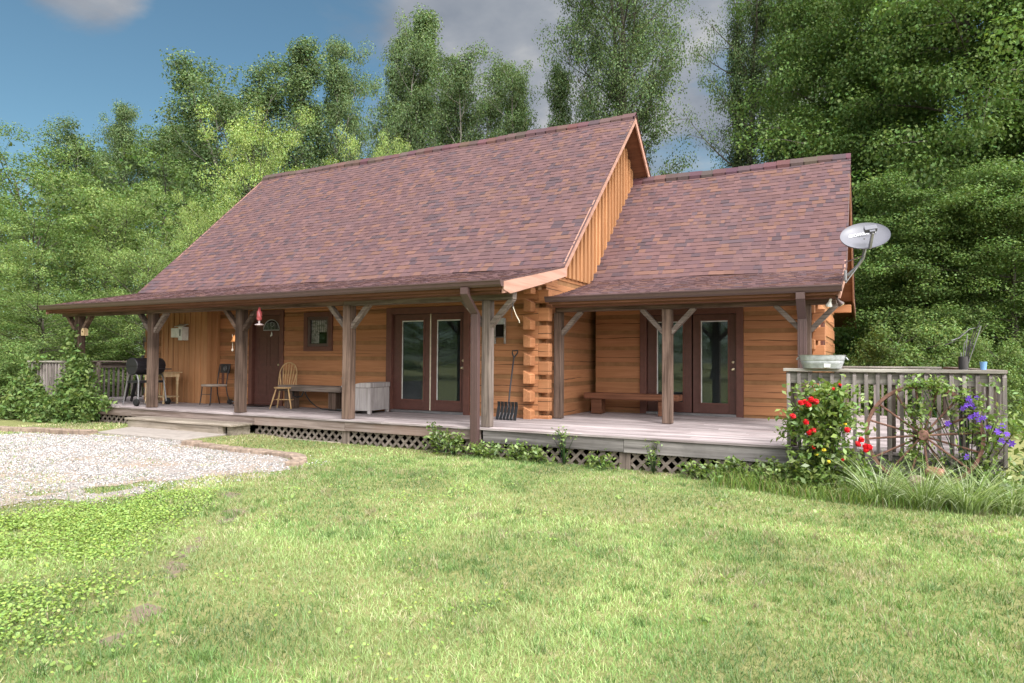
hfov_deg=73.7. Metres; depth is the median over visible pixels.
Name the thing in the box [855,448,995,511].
ornamental grass
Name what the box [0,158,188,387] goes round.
walnut tree
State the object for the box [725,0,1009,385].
maple tree
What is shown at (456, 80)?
poplar tree
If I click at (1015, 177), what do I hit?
maple tree
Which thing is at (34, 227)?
walnut tree
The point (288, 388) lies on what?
windsor chair
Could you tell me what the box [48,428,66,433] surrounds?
edging stone
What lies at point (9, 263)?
walnut tree
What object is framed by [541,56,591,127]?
young poplar tree
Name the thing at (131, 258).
walnut tree
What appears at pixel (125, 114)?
poplar tree
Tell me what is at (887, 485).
ornamental grass
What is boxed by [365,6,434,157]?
poplar tree
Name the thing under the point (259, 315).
hummingbird feeder
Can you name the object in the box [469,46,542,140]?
poplar tree
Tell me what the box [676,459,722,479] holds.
weed
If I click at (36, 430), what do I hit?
edging stone
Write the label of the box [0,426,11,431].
edging stone
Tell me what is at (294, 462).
edging stone
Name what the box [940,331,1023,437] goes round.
shrub
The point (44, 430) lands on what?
edging stone
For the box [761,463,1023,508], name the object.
flower bed leaves
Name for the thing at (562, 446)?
weed
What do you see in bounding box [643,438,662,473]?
weed
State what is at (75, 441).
gravel stones
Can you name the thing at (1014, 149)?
maple tree
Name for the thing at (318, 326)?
window
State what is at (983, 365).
plastic cup
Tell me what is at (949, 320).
shrub
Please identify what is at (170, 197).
walnut tree
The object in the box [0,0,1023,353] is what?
sky
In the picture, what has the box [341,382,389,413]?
storage chest
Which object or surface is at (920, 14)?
maple tree
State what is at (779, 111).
maple tree
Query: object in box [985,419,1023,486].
leafy shrub
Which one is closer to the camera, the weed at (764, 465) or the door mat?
the weed at (764, 465)
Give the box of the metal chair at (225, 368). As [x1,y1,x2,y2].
[199,364,230,405]
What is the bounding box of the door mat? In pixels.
[233,404,274,406]
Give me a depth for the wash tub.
8.23 m
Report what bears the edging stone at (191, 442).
on the ground at (502, 494)
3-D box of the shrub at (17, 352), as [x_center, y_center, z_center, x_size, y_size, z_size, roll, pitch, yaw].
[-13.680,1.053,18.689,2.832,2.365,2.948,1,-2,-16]
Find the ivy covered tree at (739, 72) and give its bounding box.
[659,0,816,169]
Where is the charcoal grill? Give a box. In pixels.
[122,355,171,405]
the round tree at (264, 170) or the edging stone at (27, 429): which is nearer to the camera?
the edging stone at (27, 429)
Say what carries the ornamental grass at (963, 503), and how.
on the ground at (502, 494)
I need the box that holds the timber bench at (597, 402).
[584,392,681,416]
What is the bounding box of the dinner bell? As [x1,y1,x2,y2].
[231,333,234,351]
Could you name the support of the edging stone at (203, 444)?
on the ground at (502, 494)
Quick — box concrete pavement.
[98,427,226,440]
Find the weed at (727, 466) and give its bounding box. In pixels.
[718,455,782,482]
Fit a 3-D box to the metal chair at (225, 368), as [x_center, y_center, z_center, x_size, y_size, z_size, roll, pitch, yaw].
[-6.773,0.979,15.621,0.466,0.934,0.553,-1,-2,36]
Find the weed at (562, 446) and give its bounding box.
[547,426,577,464]
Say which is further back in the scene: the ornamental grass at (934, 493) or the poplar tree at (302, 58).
the poplar tree at (302, 58)
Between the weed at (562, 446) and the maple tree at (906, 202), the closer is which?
the weed at (562, 446)
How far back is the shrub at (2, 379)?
17.87 m
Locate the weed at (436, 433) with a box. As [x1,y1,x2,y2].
[417,421,447,452]
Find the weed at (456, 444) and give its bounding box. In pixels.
[427,429,469,455]
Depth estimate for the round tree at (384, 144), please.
28.73 m
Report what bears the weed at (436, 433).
on the ground at (502, 494)
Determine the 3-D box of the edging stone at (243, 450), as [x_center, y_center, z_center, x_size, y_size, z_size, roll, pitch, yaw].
[-4.201,1.750,10.818,0.308,0.123,0.210,-2,-4,29]
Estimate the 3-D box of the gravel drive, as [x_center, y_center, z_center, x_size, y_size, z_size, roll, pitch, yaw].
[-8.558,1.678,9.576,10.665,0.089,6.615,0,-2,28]
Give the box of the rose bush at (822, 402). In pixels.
[768,374,886,493]
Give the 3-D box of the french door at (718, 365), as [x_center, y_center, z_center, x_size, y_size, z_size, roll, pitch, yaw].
[3.495,0.391,13.364,2.000,2.100,0.150,0,-2,28]
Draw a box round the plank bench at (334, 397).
[278,385,341,410]
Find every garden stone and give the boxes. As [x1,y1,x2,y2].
[907,475,926,486]
[924,466,944,479]
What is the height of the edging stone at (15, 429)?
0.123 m
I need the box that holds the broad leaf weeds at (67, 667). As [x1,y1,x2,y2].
[0,475,1023,670]
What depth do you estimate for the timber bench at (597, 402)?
13.36 m
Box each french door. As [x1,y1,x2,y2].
[386,305,470,414]
[640,307,743,417]
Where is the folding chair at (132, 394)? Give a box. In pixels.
[125,375,142,400]
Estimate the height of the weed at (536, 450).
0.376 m
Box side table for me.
[144,372,181,403]
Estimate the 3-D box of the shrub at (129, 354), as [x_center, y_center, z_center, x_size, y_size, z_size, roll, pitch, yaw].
[-15.105,1.199,25.119,4.849,2.416,4.658,1,-2,-14]
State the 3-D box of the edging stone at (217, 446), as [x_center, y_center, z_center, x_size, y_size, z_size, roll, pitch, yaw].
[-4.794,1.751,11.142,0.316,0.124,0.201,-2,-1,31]
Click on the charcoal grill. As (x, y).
(136, 366)
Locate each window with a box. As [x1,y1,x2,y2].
[303,312,332,350]
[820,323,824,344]
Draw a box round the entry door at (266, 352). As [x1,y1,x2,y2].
[248,310,285,405]
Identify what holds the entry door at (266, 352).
in the log cabin
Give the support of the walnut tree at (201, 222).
on the ground at (502, 494)
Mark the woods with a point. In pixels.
(32, 205)
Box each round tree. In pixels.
[173,99,339,249]
[334,121,412,161]
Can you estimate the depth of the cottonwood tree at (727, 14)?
38.94 m
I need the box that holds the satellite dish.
[840,223,890,282]
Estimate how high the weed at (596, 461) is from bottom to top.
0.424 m
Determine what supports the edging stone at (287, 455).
on the ground at (502, 494)
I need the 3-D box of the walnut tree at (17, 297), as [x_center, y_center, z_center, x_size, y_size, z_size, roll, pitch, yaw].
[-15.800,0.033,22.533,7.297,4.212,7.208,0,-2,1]
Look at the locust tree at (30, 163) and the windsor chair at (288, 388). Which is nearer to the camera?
the windsor chair at (288, 388)
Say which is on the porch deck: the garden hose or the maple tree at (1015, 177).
the garden hose
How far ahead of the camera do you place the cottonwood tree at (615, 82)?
34.21 m
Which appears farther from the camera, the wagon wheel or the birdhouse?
the birdhouse
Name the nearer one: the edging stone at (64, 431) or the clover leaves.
the clover leaves
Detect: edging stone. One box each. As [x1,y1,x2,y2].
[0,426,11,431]
[9,427,23,431]
[20,427,37,432]
[32,427,41,432]
[40,427,52,432]
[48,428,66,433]
[58,428,70,434]
[69,429,79,434]
[78,429,97,434]
[181,439,202,445]
[194,442,214,447]
[208,444,228,449]
[221,446,243,451]
[236,447,257,452]
[250,448,271,454]
[266,450,284,455]
[280,452,300,458]
[285,459,306,466]
[290,454,306,458]
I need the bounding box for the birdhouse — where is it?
[81,328,87,335]
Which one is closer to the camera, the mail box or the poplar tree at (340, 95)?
the mail box
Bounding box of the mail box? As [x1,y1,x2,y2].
[171,324,188,339]
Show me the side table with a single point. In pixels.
(170, 374)
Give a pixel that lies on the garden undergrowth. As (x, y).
(820, 494)
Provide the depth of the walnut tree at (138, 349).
23.82 m
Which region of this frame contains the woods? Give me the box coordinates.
[0,117,1022,404]
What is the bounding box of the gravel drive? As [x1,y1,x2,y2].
[0,433,290,527]
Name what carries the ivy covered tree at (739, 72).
on the ground at (502, 494)
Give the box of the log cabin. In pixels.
[38,112,856,456]
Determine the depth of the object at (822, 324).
12.96 m
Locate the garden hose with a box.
[292,391,341,410]
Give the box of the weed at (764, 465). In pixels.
[726,456,795,486]
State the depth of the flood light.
10.14 m
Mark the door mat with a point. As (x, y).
(254, 405)
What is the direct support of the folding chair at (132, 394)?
on the porch deck
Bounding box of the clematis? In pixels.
[881,373,1023,493]
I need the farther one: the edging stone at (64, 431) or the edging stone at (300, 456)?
the edging stone at (64, 431)
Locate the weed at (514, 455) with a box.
[494,438,531,461]
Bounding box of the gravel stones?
[0,431,326,521]
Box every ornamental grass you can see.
[818,448,944,506]
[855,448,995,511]
[909,453,1023,515]
[943,452,1023,516]
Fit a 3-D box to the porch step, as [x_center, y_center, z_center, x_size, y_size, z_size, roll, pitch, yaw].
[-6.428,1.683,13.460,3.135,0.265,0.510,0,-2,28]
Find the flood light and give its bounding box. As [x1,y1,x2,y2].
[826,296,843,306]
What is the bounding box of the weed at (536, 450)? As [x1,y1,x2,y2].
[518,441,558,464]
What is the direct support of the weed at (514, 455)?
on the ground at (502, 494)
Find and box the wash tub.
[796,355,847,367]
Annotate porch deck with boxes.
[27,361,1007,488]
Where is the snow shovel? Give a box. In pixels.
[495,350,517,420]
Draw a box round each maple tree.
[725,0,1002,396]
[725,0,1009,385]
[755,86,1000,342]
[825,0,1023,413]
[833,158,1023,427]
[860,152,1023,426]
[900,0,1023,409]
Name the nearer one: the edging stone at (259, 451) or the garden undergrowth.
the garden undergrowth
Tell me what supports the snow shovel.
on the porch deck
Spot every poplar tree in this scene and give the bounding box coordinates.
[1,112,145,335]
[77,98,158,334]
[79,121,219,334]
[134,121,228,253]
[150,46,314,242]
[222,33,351,199]
[297,34,387,165]
[356,2,477,154]
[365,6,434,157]
[414,37,512,149]
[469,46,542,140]
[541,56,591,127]
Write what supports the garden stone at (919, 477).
on the ground at (502, 494)
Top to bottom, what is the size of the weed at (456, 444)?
0.456 m
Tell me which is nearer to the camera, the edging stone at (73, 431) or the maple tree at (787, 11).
the edging stone at (73, 431)
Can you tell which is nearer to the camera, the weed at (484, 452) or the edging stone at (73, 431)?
the weed at (484, 452)
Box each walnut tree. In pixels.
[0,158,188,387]
[0,191,140,358]
[0,222,65,370]
[0,274,144,396]
[0,315,143,396]
[29,143,246,353]
[41,227,194,395]
[164,190,235,261]
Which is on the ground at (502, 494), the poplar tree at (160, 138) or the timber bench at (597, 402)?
the poplar tree at (160, 138)
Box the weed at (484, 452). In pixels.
[463,440,502,458]
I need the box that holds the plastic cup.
[980,362,986,369]
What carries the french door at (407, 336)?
in the log cabin
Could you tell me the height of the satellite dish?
0.931 m
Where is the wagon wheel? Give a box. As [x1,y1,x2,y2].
[865,385,984,485]
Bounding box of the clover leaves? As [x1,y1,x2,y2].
[0,477,559,682]
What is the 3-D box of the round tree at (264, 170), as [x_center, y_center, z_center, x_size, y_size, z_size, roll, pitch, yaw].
[-10.258,-3.551,27.783,6.384,12.687,7.572,1,-2,-29]
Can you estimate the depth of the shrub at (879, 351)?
16.12 m
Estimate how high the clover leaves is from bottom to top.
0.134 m
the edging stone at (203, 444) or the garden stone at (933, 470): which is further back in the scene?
the edging stone at (203, 444)
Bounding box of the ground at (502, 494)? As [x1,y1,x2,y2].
[0,384,1023,682]
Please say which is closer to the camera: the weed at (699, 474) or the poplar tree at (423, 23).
the weed at (699, 474)
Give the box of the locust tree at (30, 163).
[0,120,140,354]
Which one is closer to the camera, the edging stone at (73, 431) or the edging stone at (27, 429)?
the edging stone at (73, 431)
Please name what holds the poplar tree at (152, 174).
on the ground at (502, 494)
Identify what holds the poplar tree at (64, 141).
on the ground at (502, 494)
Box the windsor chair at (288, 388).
[269,362,296,408]
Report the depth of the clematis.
7.44 m
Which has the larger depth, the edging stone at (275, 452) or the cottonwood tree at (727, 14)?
the cottonwood tree at (727, 14)
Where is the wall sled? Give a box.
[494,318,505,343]
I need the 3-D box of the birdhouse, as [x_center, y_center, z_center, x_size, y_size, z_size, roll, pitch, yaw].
[-9.841,-0.284,15.717,0.110,0.300,0.103,0,-2,28]
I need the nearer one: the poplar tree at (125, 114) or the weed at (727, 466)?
the weed at (727, 466)
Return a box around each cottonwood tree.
[532,0,698,175]
[717,0,825,163]
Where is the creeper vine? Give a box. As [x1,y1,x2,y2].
[0,324,117,423]
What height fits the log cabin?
7.336 m
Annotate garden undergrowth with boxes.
[703,462,1023,516]
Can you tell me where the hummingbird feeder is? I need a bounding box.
[255,304,263,325]
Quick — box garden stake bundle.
[945,321,981,450]
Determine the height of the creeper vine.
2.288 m
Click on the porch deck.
(620, 437)
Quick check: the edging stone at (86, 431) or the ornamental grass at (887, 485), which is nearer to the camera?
the ornamental grass at (887, 485)
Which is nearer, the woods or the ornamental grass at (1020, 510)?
the ornamental grass at (1020, 510)
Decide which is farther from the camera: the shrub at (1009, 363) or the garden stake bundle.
the shrub at (1009, 363)
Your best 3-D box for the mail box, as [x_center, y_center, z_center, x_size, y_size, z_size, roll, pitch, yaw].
[-7.931,-0.224,16.288,0.400,0.394,0.186,0,-2,28]
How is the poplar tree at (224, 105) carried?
on the ground at (502, 494)
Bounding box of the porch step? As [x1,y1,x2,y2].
[125,416,252,435]
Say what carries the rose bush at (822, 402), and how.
on the ground at (502, 494)
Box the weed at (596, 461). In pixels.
[583,448,621,471]
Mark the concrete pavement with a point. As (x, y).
(164, 434)
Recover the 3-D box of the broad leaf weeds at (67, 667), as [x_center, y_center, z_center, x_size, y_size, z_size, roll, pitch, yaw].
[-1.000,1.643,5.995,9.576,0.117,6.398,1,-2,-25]
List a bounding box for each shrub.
[0,337,60,402]
[0,359,23,408]
[34,341,142,396]
[844,318,978,417]
[856,302,1023,417]
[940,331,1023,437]
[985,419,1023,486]
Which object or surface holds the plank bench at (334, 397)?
on the porch deck

